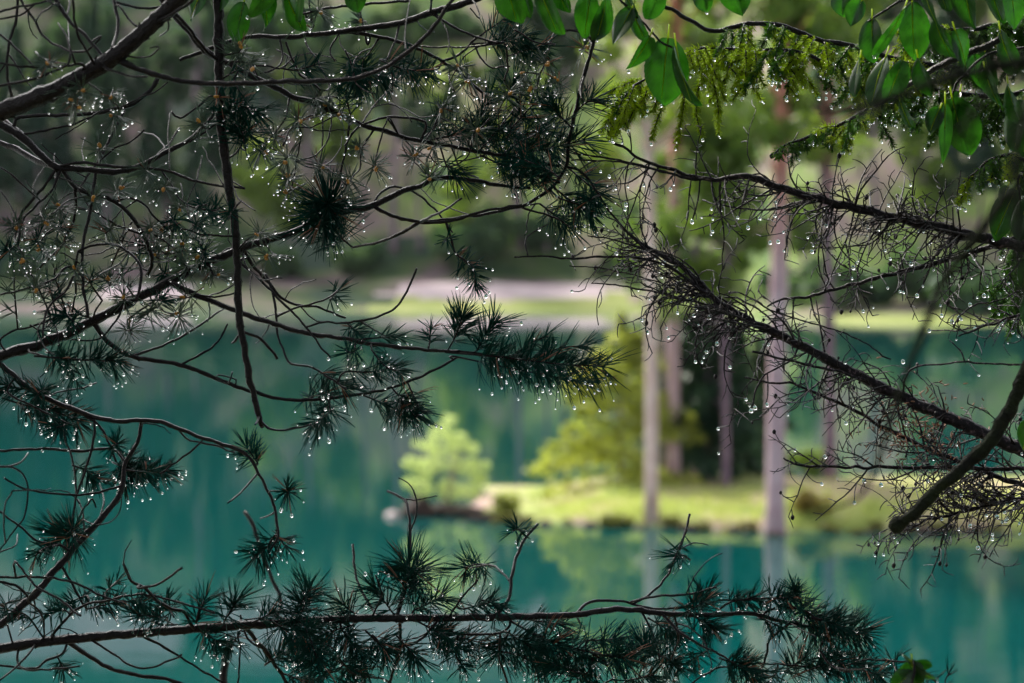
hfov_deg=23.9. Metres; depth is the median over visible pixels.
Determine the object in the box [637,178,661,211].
birch tree
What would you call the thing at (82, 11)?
conifer tree
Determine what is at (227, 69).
pine tree
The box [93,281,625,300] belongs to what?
gravel shore
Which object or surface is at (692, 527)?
stone
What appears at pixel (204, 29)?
shrub
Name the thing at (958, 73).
dark branch
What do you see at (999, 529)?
sedge tuft
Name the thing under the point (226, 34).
conifer tree
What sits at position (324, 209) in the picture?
pine bough
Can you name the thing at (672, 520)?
sedge tuft
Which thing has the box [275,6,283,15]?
shrub
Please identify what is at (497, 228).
shrub
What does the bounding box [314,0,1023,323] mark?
hillside
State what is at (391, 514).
rock
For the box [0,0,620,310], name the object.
mossy slope
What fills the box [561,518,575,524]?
sedge tuft
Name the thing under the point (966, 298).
shrub
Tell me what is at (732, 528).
stone
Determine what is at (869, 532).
stone
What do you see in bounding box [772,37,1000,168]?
spruce bough
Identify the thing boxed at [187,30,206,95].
conifer tree
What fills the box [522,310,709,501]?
larch tree
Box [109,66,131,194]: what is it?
conifer tree
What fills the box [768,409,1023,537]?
dead spruce bough
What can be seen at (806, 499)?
fern clump
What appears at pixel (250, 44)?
shrub
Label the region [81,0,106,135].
conifer tree
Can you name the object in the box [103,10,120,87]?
conifer tree
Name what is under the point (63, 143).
conifer tree
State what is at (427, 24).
shrub
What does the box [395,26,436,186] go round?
pine tree
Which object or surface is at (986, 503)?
dead spruce bough
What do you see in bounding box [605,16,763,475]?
pine tree
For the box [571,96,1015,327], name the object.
dead spruce bough
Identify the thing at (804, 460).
bush
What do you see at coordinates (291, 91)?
conifer tree
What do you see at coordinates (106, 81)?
conifer tree
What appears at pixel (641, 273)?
shrub
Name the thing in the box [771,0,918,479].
pine tree
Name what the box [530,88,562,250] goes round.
pine tree
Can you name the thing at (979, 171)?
spruce bough
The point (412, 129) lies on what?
pine tree
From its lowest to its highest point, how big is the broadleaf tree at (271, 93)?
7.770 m
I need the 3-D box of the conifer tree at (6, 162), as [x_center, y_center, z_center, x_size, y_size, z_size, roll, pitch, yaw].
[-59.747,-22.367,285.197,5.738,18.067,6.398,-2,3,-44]
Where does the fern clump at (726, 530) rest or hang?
on the island ground at (529, 509)
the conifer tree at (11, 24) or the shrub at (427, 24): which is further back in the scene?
the shrub at (427, 24)
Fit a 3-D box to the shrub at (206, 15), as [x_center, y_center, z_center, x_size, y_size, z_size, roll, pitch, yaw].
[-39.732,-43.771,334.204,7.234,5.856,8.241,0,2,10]
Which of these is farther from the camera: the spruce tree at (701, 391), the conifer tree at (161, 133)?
the conifer tree at (161, 133)
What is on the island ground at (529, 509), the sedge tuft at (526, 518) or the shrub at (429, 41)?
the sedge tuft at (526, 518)
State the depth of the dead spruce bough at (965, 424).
3.03 m
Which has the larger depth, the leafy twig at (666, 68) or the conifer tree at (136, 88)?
the conifer tree at (136, 88)
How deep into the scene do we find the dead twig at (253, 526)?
3.72 m
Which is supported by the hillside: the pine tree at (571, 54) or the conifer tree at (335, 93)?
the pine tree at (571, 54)
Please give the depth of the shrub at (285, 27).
330.25 m
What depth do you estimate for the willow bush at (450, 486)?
55.43 m
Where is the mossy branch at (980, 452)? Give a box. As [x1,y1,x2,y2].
[888,360,1023,533]
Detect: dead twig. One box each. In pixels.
[219,643,233,682]
[243,510,282,617]
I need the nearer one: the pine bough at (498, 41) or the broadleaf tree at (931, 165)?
the pine bough at (498, 41)
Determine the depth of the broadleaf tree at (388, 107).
303.95 m
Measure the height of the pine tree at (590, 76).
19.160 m
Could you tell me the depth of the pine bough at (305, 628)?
2.98 m
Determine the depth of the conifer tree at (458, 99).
304.57 m
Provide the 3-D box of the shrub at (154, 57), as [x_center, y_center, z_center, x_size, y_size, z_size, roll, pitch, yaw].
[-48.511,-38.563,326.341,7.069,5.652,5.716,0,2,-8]
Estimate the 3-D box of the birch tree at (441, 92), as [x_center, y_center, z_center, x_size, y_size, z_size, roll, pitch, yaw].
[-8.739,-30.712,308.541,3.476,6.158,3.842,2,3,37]
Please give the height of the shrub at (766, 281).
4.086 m
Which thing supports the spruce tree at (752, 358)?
on the island ground at (529, 509)
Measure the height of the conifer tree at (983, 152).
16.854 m
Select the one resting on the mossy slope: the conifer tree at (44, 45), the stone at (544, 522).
the conifer tree at (44, 45)
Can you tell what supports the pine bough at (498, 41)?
attached to the pine tree
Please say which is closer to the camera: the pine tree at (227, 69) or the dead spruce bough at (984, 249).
the dead spruce bough at (984, 249)
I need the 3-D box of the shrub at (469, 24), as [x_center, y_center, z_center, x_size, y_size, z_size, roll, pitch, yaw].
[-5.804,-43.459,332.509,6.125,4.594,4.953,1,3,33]
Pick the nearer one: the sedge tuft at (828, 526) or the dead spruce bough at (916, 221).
the dead spruce bough at (916, 221)
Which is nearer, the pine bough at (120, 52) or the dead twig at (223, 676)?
the pine bough at (120, 52)
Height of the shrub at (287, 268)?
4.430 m
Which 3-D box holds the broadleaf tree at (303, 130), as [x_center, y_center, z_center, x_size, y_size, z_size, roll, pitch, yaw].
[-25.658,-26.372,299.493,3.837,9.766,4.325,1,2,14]
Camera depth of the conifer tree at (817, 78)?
241.00 m
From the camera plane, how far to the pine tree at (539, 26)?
282.67 m
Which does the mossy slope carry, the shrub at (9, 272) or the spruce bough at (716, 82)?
the shrub at (9, 272)
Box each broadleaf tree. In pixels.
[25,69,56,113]
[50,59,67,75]
[267,64,290,122]
[267,176,311,245]
[288,102,317,164]
[312,99,361,196]
[380,92,404,147]
[408,77,434,114]
[459,57,485,103]
[479,84,538,212]
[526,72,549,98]
[576,147,612,199]
[788,182,822,264]
[839,61,892,174]
[893,121,955,252]
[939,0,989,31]
[985,133,1009,179]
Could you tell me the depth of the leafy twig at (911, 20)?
2.79 m
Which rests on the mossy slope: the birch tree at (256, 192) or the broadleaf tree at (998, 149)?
the birch tree at (256, 192)
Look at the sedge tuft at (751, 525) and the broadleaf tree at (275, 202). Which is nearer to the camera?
the sedge tuft at (751, 525)
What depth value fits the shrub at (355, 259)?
277.79 m
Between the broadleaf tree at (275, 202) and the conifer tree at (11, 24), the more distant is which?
the conifer tree at (11, 24)
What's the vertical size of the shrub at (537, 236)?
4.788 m
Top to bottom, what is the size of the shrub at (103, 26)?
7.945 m
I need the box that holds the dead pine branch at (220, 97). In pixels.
[174,0,311,430]
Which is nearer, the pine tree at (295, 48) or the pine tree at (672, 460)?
the pine tree at (672, 460)
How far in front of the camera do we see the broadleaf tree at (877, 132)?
245.89 m
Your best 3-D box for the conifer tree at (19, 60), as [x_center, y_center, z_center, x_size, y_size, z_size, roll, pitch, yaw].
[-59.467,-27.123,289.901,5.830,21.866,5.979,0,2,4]
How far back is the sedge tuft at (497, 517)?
53.44 m
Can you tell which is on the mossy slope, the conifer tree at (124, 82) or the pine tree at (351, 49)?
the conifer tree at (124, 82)
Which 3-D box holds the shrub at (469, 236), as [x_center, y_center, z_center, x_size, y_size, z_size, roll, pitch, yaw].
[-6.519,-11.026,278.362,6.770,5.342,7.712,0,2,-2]
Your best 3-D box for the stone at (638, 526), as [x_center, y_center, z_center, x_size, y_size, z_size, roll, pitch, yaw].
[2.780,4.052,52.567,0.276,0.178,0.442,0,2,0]
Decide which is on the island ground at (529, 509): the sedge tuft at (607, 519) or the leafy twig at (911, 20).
the sedge tuft at (607, 519)
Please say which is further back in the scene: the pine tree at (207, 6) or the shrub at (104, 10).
the shrub at (104, 10)
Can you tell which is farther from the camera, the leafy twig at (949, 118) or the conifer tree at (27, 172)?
the conifer tree at (27, 172)
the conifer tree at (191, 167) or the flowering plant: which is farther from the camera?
the conifer tree at (191, 167)
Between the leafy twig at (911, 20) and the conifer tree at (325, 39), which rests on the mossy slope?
the conifer tree at (325, 39)
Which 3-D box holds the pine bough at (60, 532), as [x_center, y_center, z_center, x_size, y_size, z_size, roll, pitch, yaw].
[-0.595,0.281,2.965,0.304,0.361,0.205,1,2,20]
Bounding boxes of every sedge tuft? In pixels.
[488,512,518,523]
[517,516,535,522]
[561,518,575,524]
[597,514,625,525]
[606,513,635,524]
[661,515,685,526]
[692,519,713,530]
[737,520,760,532]
[817,521,842,532]
[835,528,863,534]
[867,520,884,530]
[933,519,962,532]
[983,523,1006,532]
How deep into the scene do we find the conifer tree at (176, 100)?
308.37 m
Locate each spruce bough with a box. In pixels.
[514,174,1023,492]
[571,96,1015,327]
[597,43,820,149]
[665,5,1003,121]
[718,306,1023,527]
[767,221,1012,373]
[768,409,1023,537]
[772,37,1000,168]
[830,84,1023,150]
[836,441,1023,596]
[889,16,1023,91]
[930,273,1023,372]
[954,150,1023,208]
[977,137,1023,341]
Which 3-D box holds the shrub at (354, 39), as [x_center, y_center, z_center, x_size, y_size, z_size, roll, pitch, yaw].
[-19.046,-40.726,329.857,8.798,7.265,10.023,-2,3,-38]
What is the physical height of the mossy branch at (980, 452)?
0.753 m
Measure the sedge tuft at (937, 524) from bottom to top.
0.324 m
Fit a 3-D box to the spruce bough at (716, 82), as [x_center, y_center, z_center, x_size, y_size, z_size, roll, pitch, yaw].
[0.247,-0.307,3.033,0.282,0.136,0.208,0,2,0]
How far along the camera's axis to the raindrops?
2.98 m
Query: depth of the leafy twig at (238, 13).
2.86 m
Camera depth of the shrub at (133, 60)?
322.09 m
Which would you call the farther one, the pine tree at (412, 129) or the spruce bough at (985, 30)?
the pine tree at (412, 129)
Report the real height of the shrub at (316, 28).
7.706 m
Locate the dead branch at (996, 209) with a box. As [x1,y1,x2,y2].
[815,187,1010,512]
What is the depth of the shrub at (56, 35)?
326.76 m
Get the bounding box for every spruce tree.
[632,306,690,473]
[658,302,766,483]
[718,333,797,477]
[719,350,765,456]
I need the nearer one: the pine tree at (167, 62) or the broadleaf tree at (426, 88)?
the pine tree at (167, 62)
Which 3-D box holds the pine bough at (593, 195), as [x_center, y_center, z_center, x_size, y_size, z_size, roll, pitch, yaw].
[0.036,-0.289,3.028,0.246,0.450,0.320,-2,3,-41]
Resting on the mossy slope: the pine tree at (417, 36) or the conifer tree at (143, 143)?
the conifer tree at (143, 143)
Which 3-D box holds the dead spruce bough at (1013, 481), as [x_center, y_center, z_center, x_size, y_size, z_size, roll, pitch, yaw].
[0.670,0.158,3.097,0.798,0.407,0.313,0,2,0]
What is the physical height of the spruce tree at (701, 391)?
5.020 m
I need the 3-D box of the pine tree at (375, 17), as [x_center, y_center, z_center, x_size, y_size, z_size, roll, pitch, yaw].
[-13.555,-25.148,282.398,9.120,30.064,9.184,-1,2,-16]
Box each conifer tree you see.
[0,24,32,204]
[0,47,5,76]
[0,76,20,226]
[3,20,14,92]
[6,48,66,232]
[40,28,54,133]
[46,97,85,228]
[71,1,89,117]
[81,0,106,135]
[83,71,135,227]
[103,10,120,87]
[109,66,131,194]
[116,66,134,143]
[126,42,151,137]
[126,96,162,227]
[141,90,184,235]
[171,32,192,127]
[172,100,214,241]
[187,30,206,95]
[197,60,232,211]
[200,9,213,80]
[224,24,230,123]
[224,37,254,136]
[253,24,273,117]
[281,39,302,140]
[314,0,336,113]
[327,51,352,142]
[366,51,401,141]
[442,59,464,139]
[487,44,510,114]
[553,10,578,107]
[794,66,843,206]
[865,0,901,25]
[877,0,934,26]
[895,55,935,188]
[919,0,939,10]
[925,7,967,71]
[932,85,976,224]
[961,88,1003,222]
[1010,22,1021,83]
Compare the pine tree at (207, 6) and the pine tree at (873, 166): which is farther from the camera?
the pine tree at (207, 6)
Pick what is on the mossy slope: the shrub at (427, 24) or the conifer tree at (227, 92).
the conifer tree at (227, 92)
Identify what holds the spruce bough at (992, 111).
attached to the dead spruce bough at (916, 221)
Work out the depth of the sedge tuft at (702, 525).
52.23 m
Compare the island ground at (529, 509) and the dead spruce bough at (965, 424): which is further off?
the island ground at (529, 509)
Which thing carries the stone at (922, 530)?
in the lake water
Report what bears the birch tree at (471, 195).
on the hillside
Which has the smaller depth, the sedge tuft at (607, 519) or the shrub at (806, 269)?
the sedge tuft at (607, 519)
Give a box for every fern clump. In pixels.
[721,527,739,532]
[789,488,833,514]
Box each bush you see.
[402,413,491,504]
[785,446,823,478]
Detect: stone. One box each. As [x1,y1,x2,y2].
[538,519,552,525]
[582,521,597,526]
[634,524,645,528]
[678,524,700,531]
[727,525,741,531]
[861,530,876,533]
[919,527,936,533]
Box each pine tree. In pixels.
[48,65,90,212]
[146,33,198,225]
[183,0,212,179]
[224,47,262,166]
[287,40,334,239]
[336,35,382,218]
[355,0,432,253]
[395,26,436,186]
[398,96,440,250]
[491,0,561,248]
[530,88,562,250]
[545,9,585,193]
[574,0,727,483]
[578,0,727,524]
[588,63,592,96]
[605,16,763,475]
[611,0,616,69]
[635,91,795,486]
[720,0,863,535]
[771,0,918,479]
[843,38,897,228]
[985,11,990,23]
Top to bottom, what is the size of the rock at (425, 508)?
0.747 m
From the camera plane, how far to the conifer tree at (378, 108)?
305.95 m
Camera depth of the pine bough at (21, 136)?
2.96 m
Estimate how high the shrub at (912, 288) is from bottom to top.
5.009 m
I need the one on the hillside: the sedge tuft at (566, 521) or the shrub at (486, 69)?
the shrub at (486, 69)
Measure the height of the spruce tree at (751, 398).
4.250 m
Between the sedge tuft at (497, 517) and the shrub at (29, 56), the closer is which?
the sedge tuft at (497, 517)
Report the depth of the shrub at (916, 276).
214.68 m
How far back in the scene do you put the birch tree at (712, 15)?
297.18 m
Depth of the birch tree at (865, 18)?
269.12 m
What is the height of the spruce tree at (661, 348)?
5.089 m
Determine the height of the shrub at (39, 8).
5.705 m
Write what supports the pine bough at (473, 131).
attached to the pine tree
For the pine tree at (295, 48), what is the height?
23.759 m
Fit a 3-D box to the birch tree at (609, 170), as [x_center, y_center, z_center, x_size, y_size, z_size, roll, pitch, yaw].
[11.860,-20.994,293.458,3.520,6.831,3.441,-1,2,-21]
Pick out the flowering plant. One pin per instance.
(507, 502)
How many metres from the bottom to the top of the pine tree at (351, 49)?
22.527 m
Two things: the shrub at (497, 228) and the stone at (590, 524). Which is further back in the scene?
the shrub at (497, 228)
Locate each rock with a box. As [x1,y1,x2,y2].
[384,511,400,517]
[400,496,432,517]
[431,503,484,514]
[463,512,500,520]
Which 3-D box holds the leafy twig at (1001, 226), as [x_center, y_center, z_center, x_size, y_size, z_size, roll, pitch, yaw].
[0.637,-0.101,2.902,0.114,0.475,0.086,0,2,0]
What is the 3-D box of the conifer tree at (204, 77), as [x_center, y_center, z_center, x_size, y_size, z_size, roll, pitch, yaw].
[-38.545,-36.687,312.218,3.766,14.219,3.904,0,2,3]
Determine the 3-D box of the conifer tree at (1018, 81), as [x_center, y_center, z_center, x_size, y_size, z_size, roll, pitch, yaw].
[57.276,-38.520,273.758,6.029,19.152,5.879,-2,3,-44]
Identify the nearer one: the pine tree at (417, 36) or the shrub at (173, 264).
the shrub at (173, 264)
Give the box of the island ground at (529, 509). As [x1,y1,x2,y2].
[470,474,1023,531]
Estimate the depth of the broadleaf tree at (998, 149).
241.79 m
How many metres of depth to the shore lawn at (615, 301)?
250.72 m
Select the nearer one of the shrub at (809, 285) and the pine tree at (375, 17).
the shrub at (809, 285)
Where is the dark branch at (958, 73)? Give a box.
[820,0,1023,299]
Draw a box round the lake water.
[0,310,1023,682]
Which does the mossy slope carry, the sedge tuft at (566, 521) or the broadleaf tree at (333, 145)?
the broadleaf tree at (333, 145)
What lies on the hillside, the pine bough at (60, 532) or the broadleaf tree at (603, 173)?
the broadleaf tree at (603, 173)
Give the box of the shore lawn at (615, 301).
[342,292,986,323]
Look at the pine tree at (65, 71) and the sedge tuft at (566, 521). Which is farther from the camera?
the pine tree at (65, 71)
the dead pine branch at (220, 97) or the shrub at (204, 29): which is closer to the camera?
the dead pine branch at (220, 97)
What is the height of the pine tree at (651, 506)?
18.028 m
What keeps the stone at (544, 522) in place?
in the lake water
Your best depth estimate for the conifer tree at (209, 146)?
287.99 m
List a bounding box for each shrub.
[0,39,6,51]
[1,47,34,64]
[2,250,42,277]
[25,0,71,16]
[30,16,76,60]
[64,8,120,56]
[97,3,125,29]
[126,51,152,74]
[136,35,158,69]
[162,240,213,276]
[165,13,211,48]
[199,231,253,278]
[200,2,246,33]
[241,39,273,64]
[247,3,285,34]
[257,245,302,278]
[273,4,320,45]
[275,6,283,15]
[291,16,354,60]
[326,247,374,272]
[339,16,397,53]
[363,240,385,264]
[411,25,436,45]
[416,12,459,42]
[427,223,482,266]
[444,9,486,39]
[445,9,466,20]
[457,199,522,256]
[481,62,512,89]
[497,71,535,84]
[510,213,566,248]
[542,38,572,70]
[589,249,620,276]
[612,249,660,281]
[755,267,799,303]
[788,254,822,304]
[795,256,858,310]
[847,265,900,307]
[867,239,943,303]
[903,258,971,306]
[926,253,1000,315]
[964,273,1008,314]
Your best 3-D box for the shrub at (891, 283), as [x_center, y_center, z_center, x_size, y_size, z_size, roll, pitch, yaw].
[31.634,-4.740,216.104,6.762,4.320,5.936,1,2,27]
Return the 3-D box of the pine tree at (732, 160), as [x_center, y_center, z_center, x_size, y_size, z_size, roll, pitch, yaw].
[4.933,-1.107,57.225,3.919,9.734,3.140,-2,3,-44]
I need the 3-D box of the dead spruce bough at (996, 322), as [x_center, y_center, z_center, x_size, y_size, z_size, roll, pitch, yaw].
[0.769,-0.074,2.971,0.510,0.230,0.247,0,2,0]
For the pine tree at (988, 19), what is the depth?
286.45 m
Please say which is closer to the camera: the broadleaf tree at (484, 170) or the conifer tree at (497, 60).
the broadleaf tree at (484, 170)
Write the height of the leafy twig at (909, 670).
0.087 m
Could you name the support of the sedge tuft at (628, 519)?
on the island ground at (529, 509)
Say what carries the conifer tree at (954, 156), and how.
on the hillside
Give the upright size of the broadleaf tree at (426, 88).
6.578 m
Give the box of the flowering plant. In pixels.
[485,492,537,513]
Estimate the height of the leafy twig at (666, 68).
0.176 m
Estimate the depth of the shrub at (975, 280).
207.90 m
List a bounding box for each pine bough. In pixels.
[0,0,453,130]
[0,78,255,337]
[0,163,640,584]
[0,423,170,638]
[0,477,957,682]
[159,0,620,215]
[179,0,571,128]
[416,29,699,290]
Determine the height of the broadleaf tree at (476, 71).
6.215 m
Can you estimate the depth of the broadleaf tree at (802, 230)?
231.47 m
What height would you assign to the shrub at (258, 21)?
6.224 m
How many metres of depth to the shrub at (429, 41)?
331.60 m
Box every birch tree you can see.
[232,136,283,238]
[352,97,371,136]
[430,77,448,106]
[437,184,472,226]
[445,153,494,222]
[597,143,622,193]
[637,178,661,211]
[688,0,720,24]
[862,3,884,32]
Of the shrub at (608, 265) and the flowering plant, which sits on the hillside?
the shrub at (608, 265)
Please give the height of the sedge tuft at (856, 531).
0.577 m
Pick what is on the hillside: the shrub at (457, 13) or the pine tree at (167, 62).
the shrub at (457, 13)
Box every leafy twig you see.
[189,0,365,42]
[494,0,749,105]
[831,0,1023,128]
[890,654,938,682]
[925,46,1023,163]
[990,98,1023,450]
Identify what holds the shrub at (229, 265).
on the mossy slope
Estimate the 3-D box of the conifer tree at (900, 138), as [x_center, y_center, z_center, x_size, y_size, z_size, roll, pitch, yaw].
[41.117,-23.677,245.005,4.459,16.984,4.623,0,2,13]
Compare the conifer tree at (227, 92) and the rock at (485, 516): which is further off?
the conifer tree at (227, 92)
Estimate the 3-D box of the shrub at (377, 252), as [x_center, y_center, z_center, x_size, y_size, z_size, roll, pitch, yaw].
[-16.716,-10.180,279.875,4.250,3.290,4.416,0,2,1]
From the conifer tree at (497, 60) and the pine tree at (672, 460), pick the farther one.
the conifer tree at (497, 60)
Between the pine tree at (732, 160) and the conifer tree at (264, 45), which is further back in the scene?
the conifer tree at (264, 45)
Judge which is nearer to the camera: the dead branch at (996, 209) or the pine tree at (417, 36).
the dead branch at (996, 209)
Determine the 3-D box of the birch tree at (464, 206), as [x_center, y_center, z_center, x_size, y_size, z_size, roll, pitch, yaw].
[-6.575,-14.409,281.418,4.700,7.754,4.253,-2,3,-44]
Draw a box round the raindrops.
[0,12,1023,682]
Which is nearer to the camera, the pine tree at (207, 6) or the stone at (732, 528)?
the stone at (732, 528)
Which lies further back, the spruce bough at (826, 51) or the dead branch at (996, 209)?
the spruce bough at (826, 51)
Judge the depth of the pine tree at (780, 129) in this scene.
51.00 m

